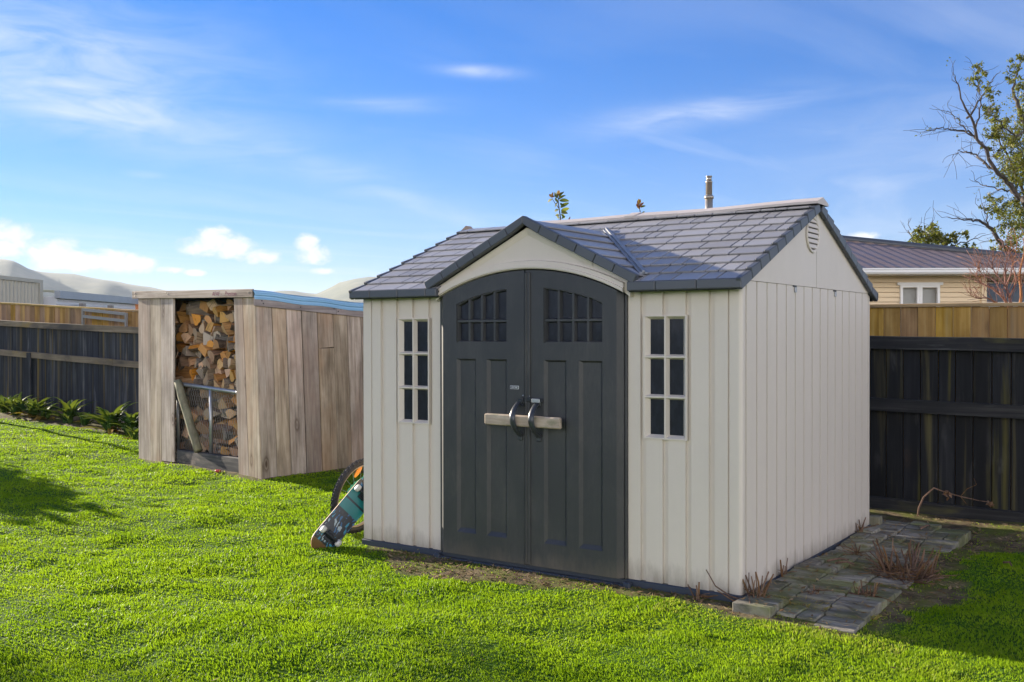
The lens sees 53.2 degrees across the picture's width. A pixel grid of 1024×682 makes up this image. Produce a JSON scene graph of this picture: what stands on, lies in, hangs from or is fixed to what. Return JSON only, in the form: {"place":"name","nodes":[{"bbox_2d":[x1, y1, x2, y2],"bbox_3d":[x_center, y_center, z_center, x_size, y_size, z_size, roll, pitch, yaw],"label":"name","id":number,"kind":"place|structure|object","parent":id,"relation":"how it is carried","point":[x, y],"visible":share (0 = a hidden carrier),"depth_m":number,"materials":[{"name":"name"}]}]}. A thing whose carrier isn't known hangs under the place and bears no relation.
{"place":"outdoors","nodes":[
{"label":"outdoors","id":0,"kind":"place"},
{"bbox_2d":[0,259,376,302],"bbox_3d":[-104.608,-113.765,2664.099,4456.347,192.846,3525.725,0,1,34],"label":"hills","id":1,"kind":"structure","parent":0,"point":[339,291],"depth_m":2340.83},
{"bbox_2d":[0,412,1023,681],"bbox_3d":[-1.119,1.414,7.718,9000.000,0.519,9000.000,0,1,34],"label":"ground","id":2,"kind":"structure","parent":0,"point":[1002,532],"depth_m":6.10,"materials":[{"name":"green plant"}]},
{"bbox_2d":[0,394,24,414],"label":"strappy plant","id":3,"kind":"object","parent":2,"relation":"on","point":[2,408],"visible":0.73,"depth_m":17.01,"materials":[{"name":"green plant"}]},
{"bbox_2d":[0,392,37,414],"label":"strappy plant","id":4,"kind":"object","parent":2,"relation":"on","point":[9,401],"visible":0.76,"depth_m":16.78,"materials":[{"name":"green plant"}]},
{"bbox_2d":[0,275,42,303],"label":"shipping container","id":5,"kind":"object","parent":2,"relation":"on","point":[20,290],"visible":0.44,"depth_m":28.63,"materials":[{"name":"beige metal"}]},
{"bbox_2d":[7,397,55,418],"bbox_3d":[-7.768,1.109,16.553,0.842,0.425,0.794,0,0,-12],"label":"strappy plant","id":6,"kind":"object","parent":2,"relation":"on","point":[29,408],"visible":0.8,"depth_m":16.45,"materials":[{"name":"green plant"}]},
{"bbox_2d":[28,402,57,420],"bbox_3d":[-7.492,1.137,16.328,0.481,0.339,0.679,0,0,-21],"label":"strappy plant","id":7,"kind":"object","parent":2,"relation":"on","point":[44,414],"visible":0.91,"depth_m":16.29,"materials":[{"name":"green plant"}]},
{"bbox_2d":[34,397,91,422],"bbox_3d":[-6.958,1.105,15.992,0.721,0.479,0.738,0,0,24],"label":"strappy plant","id":8,"kind":"object","parent":2,"relation":"on","point":[69,407],"visible":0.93,"depth_m":15.92,"materials":[{"name":"green plant"}]},
{"bbox_2d":[0,320,138,426],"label":"weathered dark fence","id":9,"kind":"object","parent":2,"relation":"on","point":[97,365],"visible":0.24,"depth_m":16.70,"materials":[{"name":"black wood"}]},
{"bbox_2d":[81,308,127,326],"bbox_3d":[-6.451,-0.375,16.162,1.175,0.301,0.036,0,1,34],"label":"steel frame","id":10,"kind":"object","parent":9,"relation":"on","point":[84,316],"visible":1,"depth_m":16.14,"materials":[{"name":"grey metal"}]},
{"bbox_2d":[73,412,93,424],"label":"strappy plant","id":11,"kind":"object","parent":2,"relation":"on","point":[83,421],"visible":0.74,"depth_m":15.68,"materials":[{"name":"green plant"}]},
{"bbox_2d":[43,290,137,311],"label":"iron shed","id":12,"kind":"structure","parent":2,"relation":"on","point":[64,298],"depth_m":32.44,"materials":[{"name":"grey paint"}]},
{"bbox_2d":[75,401,137,434],"bbox_3d":[-6.003,1.137,14.982,0.999,0.479,0.811,0,0,12],"label":"strappy plant","id":13,"kind":"object","parent":2,"relation":"on","point":[108,416],"visible":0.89,"depth_m":14.91,"materials":[{"name":"green plant"}]},
{"bbox_2d":[105,412,138,433],"bbox_3d":[-5.438,1.199,14.772,0.776,0.402,0.840,0,1,34],"label":"strappy plant","id":14,"kind":"object","parent":2,"relation":"on","point":[130,421],"visible":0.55,"depth_m":14.63,"materials":[{"name":"green plant"}]},
{"bbox_2d":[120,425,138,439],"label":"strappy plant","id":15,"kind":"object","parent":2,"relation":"on","point":[133,433],"visible":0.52,"depth_m":13.99,"materials":[{"name":"green plant"}]},
{"bbox_2d":[132,289,363,478],"bbox_3d":[-3.004,0.459,12.467,2.648,2.140,2.050,0,1,41],"label":"timber woodshed","id":16,"kind":"object","parent":2,"relation":"on","point":[300,383],"visible":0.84,"depth_m":11.46,"materials":[{"name":"brown wood"}]},
{"bbox_2d":[174,379,202,452],"bbox_3d":[-3.767,0.867,11.873,0.569,0.836,0.100,0,1,44],"label":"round post","id":17,"kind":"object","parent":16,"relation":"on","point":[188,417],"visible":1,"depth_m":11.83,"materials":[{"name":"beige wood"}]},
{"bbox_2d":[176,382,237,455],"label":"wire gate","id":18,"kind":"structure","parent":16,"relation":"attached to","point":[211,389],"depth_m":11.68,"materials":[{"name":"metal"}]},
{"bbox_2d":[203,440,213,449],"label":"firewood log","id":19,"kind":"object","parent":16,"relation":"on","point":[205,443],"visible":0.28,"depth_m":11.92,"materials":[{"name":"orange wood"}]},
{"bbox_2d":[203,434,218,443],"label":"firewood log","id":20,"kind":"object","parent":19,"relation":"on","point":[205,436],"visible":0.1,"depth_m":11.93,"materials":[{"name":"brown wood"}]},
{"bbox_2d":[195,420,208,433],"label":"firewood log","id":21,"kind":"object","parent":20,"relation":"on","point":[204,428],"visible":0.26,"depth_m":11.98,"materials":[{"name":"orange wood"}]},
{"bbox_2d":[194,415,208,422],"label":"firewood log","id":22,"kind":"object","parent":21,"relation":"on","point":[197,418],"visible":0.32,"depth_m":12.03,"materials":[{"name":"beige wood"}]},
{"bbox_2d":[197,406,203,414],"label":"firewood log","id":23,"kind":"object","parent":22,"relation":"on","point":[200,410],"visible":0.13,"depth_m":12.10,"materials":[{"name":"beige wood"}]},
{"bbox_2d":[189,388,207,409],"bbox_3d":[-3.661,0.705,12.139,0.380,0.158,0.183,31,7,31],"label":"firewood log","id":24,"kind":"object","parent":23,"relation":"on","point":[197,398],"visible":0.55,"depth_m":12.07,"materials":[{"name":"brown wood"}]},
{"bbox_2d":[216,444,229,454],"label":"firewood log","id":25,"kind":"object","parent":16,"relation":"on","point":[222,452],"visible":0.6,"depth_m":11.63,"materials":[{"name":"beige wood"}]},
{"bbox_2d":[213,439,229,445],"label":"firewood log","id":26,"kind":"object","parent":25,"relation":"on","point":[224,442],"visible":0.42,"depth_m":11.76,"materials":[{"name":"brown wood"}]},
{"bbox_2d":[213,423,232,438],"bbox_3d":[-3.312,1.041,11.804,0.387,0.183,0.233,-4,8,30],"label":"firewood log","id":27,"kind":"object","parent":26,"relation":"on","point":[218,430],"visible":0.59,"depth_m":11.76,"materials":[{"name":"brown wood"}]},
{"bbox_2d":[218,445,236,453],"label":"firewood log","id":28,"kind":"object","parent":16,"relation":"on","point":[228,448],"visible":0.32,"depth_m":11.65,"materials":[{"name":"brown wood"}]},
{"bbox_2d":[229,435,237,444],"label":"firewood log","id":29,"kind":"object","parent":28,"relation":"on","point":[231,441],"visible":0.15,"depth_m":11.64,"materials":[{"name":"orange wood"}]},
{"bbox_2d":[223,427,235,439],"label":"firewood log","id":30,"kind":"object","parent":29,"relation":"on","point":[230,435],"visible":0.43,"depth_m":11.62,"materials":[{"name":"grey wood"}]},
{"bbox_2d":[228,417,236,425],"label":"firewood log","id":31,"kind":"object","parent":29,"relation":"on","point":[233,420],"visible":0.15,"depth_m":11.69,"materials":[{"name":"orange wood"}]},
{"bbox_2d":[221,408,235,418],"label":"firewood log","id":32,"kind":"object","parent":31,"relation":"on","point":[225,412],"visible":0.82,"depth_m":11.56,"materials":[{"name":"beige wood"}]},
{"bbox_2d":[218,396,235,408],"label":"firewood log","id":33,"kind":"object","parent":32,"relation":"on","point":[225,405],"visible":0.51,"depth_m":11.66,"materials":[{"name":"beige wood"}]},
{"bbox_2d":[311,478,363,548],"bbox_3d":[-1.244,1.310,7.685,0.690,0.196,0.115,-51,19,-26],"label":"skateboard","id":34,"kind":"object","parent":2,"relation":"on","point":[339,522],"visible":0.71,"depth_m":7.67,"materials":[{"name":"teal wood"}]},
{"bbox_2d":[330,458,363,533],"bbox_3d":[-0.895,1.095,8.481,0.386,0.862,1.588,0,1,27],"label":"bicycle","id":35,"kind":"object","parent":2,"relation":"on","point":[357,465],"visible":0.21,"depth_m":7.92,"materials":[{"name":"rubber"}]},
{"bbox_2d":[0,302,1023,504],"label":"brown timber fence","id":36,"kind":"object","parent":2,"relation":"on","point":[1003,320],"visible":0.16,"depth_m":9.32,"materials":[{"name":"brown wood"}]},
{"bbox_2d":[76,504,1023,680],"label":"leaf litter","id":37,"kind":"object","parent":2,"relation":"on","point":[675,593],"visible":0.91,"depth_m":6.68,"materials":[{"name":"brown plant"}]},
{"bbox_2d":[548,190,569,219],"bbox_3d":[0.491,-0.011,10.623,0.293,3.113,0.068,0,1,34],"label":"shrub","id":38,"kind":"object","parent":2,"relation":"on","point":[560,195],"visible":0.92,"depth_m":10.59,"materials":[{"name":"green plant"}]},
{"bbox_2d":[349,197,877,601],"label":"garden shed","id":39,"kind":"structure","parent":2,"relation":"on","point":[697,381],"depth_m":6.74,"materials":[{"name":"beige plastic"}]},
{"bbox_2d":[397,318,430,424],"bbox_3d":[-0.709,0.217,7.433,0.296,0.765,0.033,0,1,34],"label":"window","id":40,"kind":"structure","parent":39,"relation":"in","point":[414,334],"depth_m":7.43,"materials":[{"name":"beige plastic"}]},
{"bbox_2d":[439,270,524,563],"bbox_3d":[-0.233,0.509,6.993,0.729,1.961,0.154,0,1,34],"label":"door","id":41,"kind":"structure","parent":39,"relation":"in","point":[483,335],"depth_m":7.00,"materials":[{"name":"grey plastic"}]},
{"bbox_2d":[485,413,561,428],"bbox_3d":[0.071,0.530,6.766,0.608,0.078,0.037,0,1,34],"label":"timber bar","id":42,"kind":"object","parent":39,"relation":"attached to","point":[522,421],"visible":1,"depth_m":6.74,"materials":[{"name":"beige wood"}]},
{"bbox_2d":[524,270,624,578],"bbox_3d":[0.370,0.511,6.578,0.723,1.961,0.154,0,1,34],"label":"door","id":43,"kind":"structure","parent":39,"relation":"in","point":[575,336],"depth_m":6.59,"materials":[{"name":"grey plastic"}]},
{"bbox_2d":[643,315,688,440],"bbox_3d":[0.948,0.224,6.295,0.296,0.765,0.033,0,1,34],"label":"window","id":44,"kind":"structure","parent":39,"relation":"in","point":[665,337],"depth_m":6.29,"materials":[{"name":"beige plastic"}]},
{"bbox_2d":[688,582,717,600],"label":"cut stems","id":45,"kind":"object","parent":2,"relation":"on","point":[698,595],"visible":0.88,"depth_m":6.10,"materials":[{"name":"brown plant"}]},
{"bbox_2d":[706,569,739,600],"bbox_3d":[1.260,1.443,6.012,0.255,0.167,0.036,0,1,27],"label":"twig","id":46,"kind":"object","parent":2,"relation":"on","point":[722,590],"visible":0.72,"depth_m":6.01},
{"bbox_2d":[869,515,881,525],"bbox_3d":[2.961,1.498,8.331,0.095,0.145,0.090,0,1,34],"label":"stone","id":47,"kind":"object","parent":2,"relation":"on","point":[874,519],"visible":0.46,"depth_m":8.30,"materials":[{"name":"grey stone"}]},
{"bbox_2d":[860,538,960,586],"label":"cut stems","id":48,"kind":"object","parent":2,"relation":"on","point":[927,573],"visible":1,"depth_m":6.66,"materials":[{"name":"brown plant"}]},
{"bbox_2d":[869,336,1023,522],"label":"black paling fence","id":49,"kind":"object","parent":2,"relation":"on","point":[986,408],"visible":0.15,"depth_m":9.09,"materials":[{"name":"black wood"}]},
{"bbox_2d":[901,200,999,248],"bbox_3d":[12.925,-2.070,29.871,2.831,4.100,2.079,0,0,8],"label":"tree","id":50,"kind":"object","parent":2,"relation":"on","point":[932,235],"visible":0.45,"depth_m":29.64,"materials":[{"name":"green plant"}]},
{"bbox_2d":[917,479,994,515],"bbox_3d":[3.865,1.382,8.905,0.628,0.378,0.103,0,1,27],"label":"dead vine","id":51,"kind":"object","parent":2,"relation":"on","point":[947,493],"visible":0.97,"depth_m":8.93,"materials":[{"name":"brown plant"}]},
{"bbox_2d":[903,51,1023,252],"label":"gum tree","id":52,"kind":"object","parent":2,"relation":"on","point":[1016,167],"visible":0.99,"depth_m":24.89,"materials":[{"name":"green plant"}]},
{"bbox_2d":[958,228,1023,306],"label":"red twig shrub","id":53,"kind":"object","parent":2,"relation":"on","point":[1004,283],"visible":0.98,"depth_m":13.12,"materials":[{"name":"red plant"}]},
{"bbox_2d":[0,0,1023,293],"label":"sky","id":54,"kind":"structure","parent":0,"point":[306,146],"materials":[{"name":"blue"}]},
{"bbox_2d":[733,520,970,633],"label":"paved path","id":55,"kind":"structure","parent":0,"point":[848,605],"depth_m":6.40,"materials":[{"name":"grey stone"}]},
{"bbox_2d":[742,571,773,602],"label":"cut stems","id":56,"kind":"object","parent":55,"relation":"on","point":[760,592],"visible":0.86,"depth_m":5.97,"materials":[{"name":"brown plant"}]},
{"bbox_2d":[835,543,879,555],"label":"cut stems","id":57,"kind":"object","parent":55,"relation":"on","point":[856,551],"visible":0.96,"depth_m":7.22,"materials":[{"name":"brown plant"}]},
{"bbox_2d":[848,580,894,602],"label":"cut stems","id":58,"kind":"object","parent":55,"relation":"on","point":[866,593],"visible":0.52,"depth_m":6.09,"materials":[{"name":"brown plant"}]},
{"bbox_2d":[704,175,1023,306],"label":"house","id":59,"kind":"structure","parent":0,"point":[899,272],"depth_m":17.01,"materials":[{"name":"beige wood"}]},
{"bbox_2d":[897,282,942,303],"bbox_3d":[6.779,-0.409,17.027,0.757,1.130,0.140,0,0,0],"label":"window","id":60,"kind":"structure","parent":59,"relation":"in","point":[931,290],"depth_m":16.98,"materials":[{"name":"white glass"}]},
{"bbox_2d":[987,282,1023,306],"bbox_3d":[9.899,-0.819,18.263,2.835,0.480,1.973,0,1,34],"label":"window","id":61,"kind":"structure","parent":59,"relation":"in","point":[1016,295],"depth_m":18.29,"materials":[{"name":"grey glass"}]},
{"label":"firewood log","id":62,"kind":"object","parent":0,"visible":0},
{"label":"firewood log","id":63,"kind":"object","parent":62,"relation":"on","visible":0},
{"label":"firewood log","id":64,"kind":"object","parent":63,"relation":"on","visible":0},
{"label":"firewood log","id":65,"kind":"object","parent":64,"relation":"on","visible":0},
{"bbox_2d":[175,376,193,388],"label":"firewood log","id":66,"kind":"object","parent":65,"relation":"on","point":[187,380],"visible":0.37,"depth_m":12.21,"materials":[{"name":"beige wood"}]},
{"bbox_2d":[175,365,196,377],"bbox_3d":[-3.886,0.368,12.288,0.349,0.152,0.146,0,0,25],"label":"firewood log","id":67,"kind":"object","parent":66,"relation":"on","point":[184,372],"visible":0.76,"depth_m":12.23,"materials":[{"name":"brown wood"}]},
{"bbox_2d":[178,357,188,369],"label":"firewood log","id":68,"kind":"object","parent":67,"relation":"on","point":[183,362],"visible":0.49,"depth_m":12.23,"materials":[{"name":"brown wood"}]},
{"bbox_2d":[188,357,198,366],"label":"firewood log","id":69,"kind":"object","parent":67,"relation":"on","point":[191,360],"visible":0.26,"depth_m":12.26,"materials":[{"name":"orange wood"}]},
{"bbox_2d":[182,346,197,356],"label":"firewood log","id":70,"kind":"object","parent":69,"relation":"on","point":[186,351],"visible":0.48,"depth_m":12.18,"materials":[{"name":"brown wood"}]},
{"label":"firewood log","id":71,"kind":"object","parent":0,"visible":0},
{"bbox_2d":[203,407,233,418],"bbox_3d":[-3.412,0.825,11.967,0.198,0.134,0.369,-4,2,30],"label":"firewood log","id":72,"kind":"object","parent":71,"relation":"on","point":[217,411],"visible":0.41,"depth_m":11.85,"materials":[{"name":"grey wood"}]},
{"bbox_2d":[207,395,227,408],"bbox_3d":[-3.365,0.709,11.867,0.252,0.158,0.296,32,-25,-34],"label":"firewood log","id":73,"kind":"object","parent":72,"relation":"on","point":[218,400],"visible":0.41,"depth_m":11.77,"materials":[{"name":"brown wood"}]},
{"bbox_2d":[201,390,222,398],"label":"firewood log","id":74,"kind":"object","parent":73,"relation":"on","point":[206,393],"visible":0.37,"depth_m":11.85,"materials":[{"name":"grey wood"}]},
{"bbox_2d":[205,380,213,390],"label":"firewood log","id":75,"kind":"object","parent":74,"relation":"on","point":[209,383],"visible":0.23,"depth_m":11.87,"materials":[{"name":"brown wood"}]},
{"bbox_2d":[203,369,214,384],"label":"firewood log","id":76,"kind":"object","parent":75,"relation":"on","point":[209,375],"visible":0.27,"depth_m":11.93,"materials":[{"name":"brown wood"}]},
{"bbox_2d":[202,356,208,366],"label":"firewood log","id":77,"kind":"object","parent":76,"relation":"on","point":[204,361],"visible":0.16,"depth_m":11.94,"materials":[{"name":"beige wood"}]},
{"bbox_2d":[198,343,218,356],"bbox_3d":[-3.497,0.077,12.062,0.374,0.181,0.186,-13,12,-31],"label":"firewood log","id":78,"kind":"object","parent":77,"relation":"on","point":[203,349],"visible":0.24,"depth_m":11.96,"materials":[{"name":"orange wood"}]},
{"bbox_2d":[193,328,202,342],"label":"firewood log","id":79,"kind":"object","parent":78,"relation":"on","point":[198,335],"visible":0.26,"depth_m":12.02,"materials":[{"name":"beige wood"}]},
{"bbox_2d":[213,388,230,395],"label":"firewood log","id":80,"kind":"object","parent":73,"relation":"on","point":[226,394],"visible":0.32,"depth_m":11.73,"materials":[{"name":"beige wood"}]},
{"bbox_2d":[214,379,221,392],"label":"firewood log","id":81,"kind":"object","parent":80,"relation":"on","point":[217,384],"visible":0.15,"depth_m":11.75,"materials":[{"name":"beige wood"}]},
{"bbox_2d":[215,365,224,373],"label":"firewood log","id":82,"kind":"object","parent":81,"relation":"on","point":[221,371],"visible":0.2,"depth_m":11.85,"materials":[{"name":"beige wood"}]},
{"bbox_2d":[206,358,216,368],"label":"firewood log","id":83,"kind":"object","parent":82,"relation":"on","point":[210,364],"visible":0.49,"depth_m":11.82,"materials":[{"name":"brown wood"}]},
{"bbox_2d":[209,349,225,363],"bbox_3d":[-3.373,0.174,11.912,0.140,0.161,0.302,-20,-6,39],"label":"firewood log","id":84,"kind":"object","parent":83,"relation":"on","point":[215,356],"visible":0.46,"depth_m":11.81,"materials":[{"name":"brown wood"}]},
{"bbox_2d":[206,340,213,346],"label":"firewood log","id":85,"kind":"object","parent":84,"relation":"on","point":[210,343],"visible":0.25,"depth_m":11.81,"materials":[{"name":"orange wood"}]},
{"bbox_2d":[203,331,212,344],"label":"firewood log","id":86,"kind":"object","parent":85,"relation":"on","point":[207,337],"visible":0.25,"depth_m":11.88,"materials":[{"name":"grey wood"}]},
{"bbox_2d":[213,331,221,342],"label":"firewood log","id":87,"kind":"object","parent":85,"relation":"on","point":[217,332],"visible":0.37,"depth_m":11.78,"materials":[{"name":"grey wood"}]},
{"bbox_2d":[205,322,221,332],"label":"firewood log","id":88,"kind":"object","parent":87,"relation":"on","point":[209,327],"visible":0.37,"depth_m":11.85,"materials":[{"name":"beige wood"}]},
{"bbox_2d":[214,315,226,322],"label":"firewood log","id":89,"kind":"object","parent":88,"relation":"on","point":[216,319],"visible":0.24,"depth_m":11.81,"materials":[{"name":"beige wood"}]},
{"bbox_2d":[206,299,225,310],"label":"firewood log","id":90,"kind":"object","parent":89,"relation":"on","point":[212,303],"visible":0.37,"depth_m":11.89,"materials":[{"name":"beige wood"}]},
{"bbox_2d":[212,303,227,316],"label":"firewood log","id":91,"kind":"object","parent":89,"relation":"on","point":[217,310],"visible":0.48,"depth_m":11.78,"materials":[{"name":"beige wood"}]},
{"bbox_2d":[213,339,225,349],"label":"firewood log","id":92,"kind":"object","parent":84,"relation":"on","point":[219,344],"visible":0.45,"depth_m":11.74,"materials":[{"name":"orange wood"}]},
{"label":"firewood log","id":93,"kind":"object","parent":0,"visible":0},
{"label":"firewood log","id":94,"kind":"object","parent":93,"relation":"on","visible":0},
{"bbox_2d":[186,300,213,316],"bbox_3d":[-3.693,-0.370,12.131,0.369,0.226,0.166,1,7,30],"label":"firewood log","id":95,"kind":"object","parent":94,"relation":"on","point":[193,307],"visible":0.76,"depth_m":12.09,"materials":[{"name":"grey wood"}]},
{"bbox_2d":[199,300,213,313],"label":"firewood log","id":96,"kind":"object","parent":94,"relation":"on","point":[204,306],"visible":0.32,"depth_m":11.98,"materials":[{"name":"brown wood"}]},
{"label":"firewood log","id":97,"kind":"object","parent":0,"visible":0},
{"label":"firewood log","id":98,"kind":"object","parent":97,"relation":"on","visible":0},
{"bbox_2d":[188,324,199,335],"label":"firewood log","id":99,"kind":"object","parent":98,"relation":"on","point":[191,327],"visible":0.25,"depth_m":12.14,"materials":[{"name":"brown wood"}]},
{"bbox_2d":[191,314,203,325],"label":"firewood log","id":100,"kind":"object","parent":99,"relation":"on","point":[197,319],"visible":0.37,"depth_m":12.05,"materials":[{"name":"orange wood"}]},
{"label":"firewood log","id":101,"kind":"object","parent":97,"relation":"on","visible":0},
{"bbox_2d":[181,332,193,343],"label":"firewood log","id":102,"kind":"object","parent":101,"relation":"on","point":[187,338],"visible":0.32,"depth_m":12.19,"materials":[{"name":"orange wood"}]},
{"bbox_2d":[179,320,190,332],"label":"firewood log","id":103,"kind":"object","parent":102,"relation":"on","point":[183,328],"visible":0.35,"depth_m":12.20,"materials":[{"name":"orange wood"}]},
{"bbox_2d":[177,311,189,323],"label":"firewood log","id":104,"kind":"object","parent":103,"relation":"on","point":[182,317],"visible":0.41,"depth_m":12.26,"materials":[{"name":"beige wood"}]},
{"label":"firewood log","id":105,"kind":"object","parent":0,"visible":0},
{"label":"firewood log","id":106,"kind":"object","parent":105,"relation":"on","visible":0},
{"bbox_2d":[221,322,234,334],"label":"firewood log","id":107,"kind":"object","parent":106,"relation":"on","point":[226,327],"visible":0.35,"depth_m":11.67,"materials":[{"name":"beige wood"}]},
{"bbox_2d":[220,311,231,322],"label":"firewood log","id":108,"kind":"object","parent":107,"relation":"on","point":[223,319],"visible":0.31,"depth_m":11.71,"materials":[{"name":"beige wood"}]},
{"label":"firewood log","id":109,"kind":"object","parent":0,"visible":0},
{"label":"firewood log","id":110,"kind":"object","parent":109,"relation":"on","visible":0},
{"bbox_2d":[227,335,234,351],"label":"firewood log","id":111,"kind":"object","parent":110,"relation":"on","point":[230,346],"visible":0.24,"depth_m":11.59,"materials":[{"name":"wood"}]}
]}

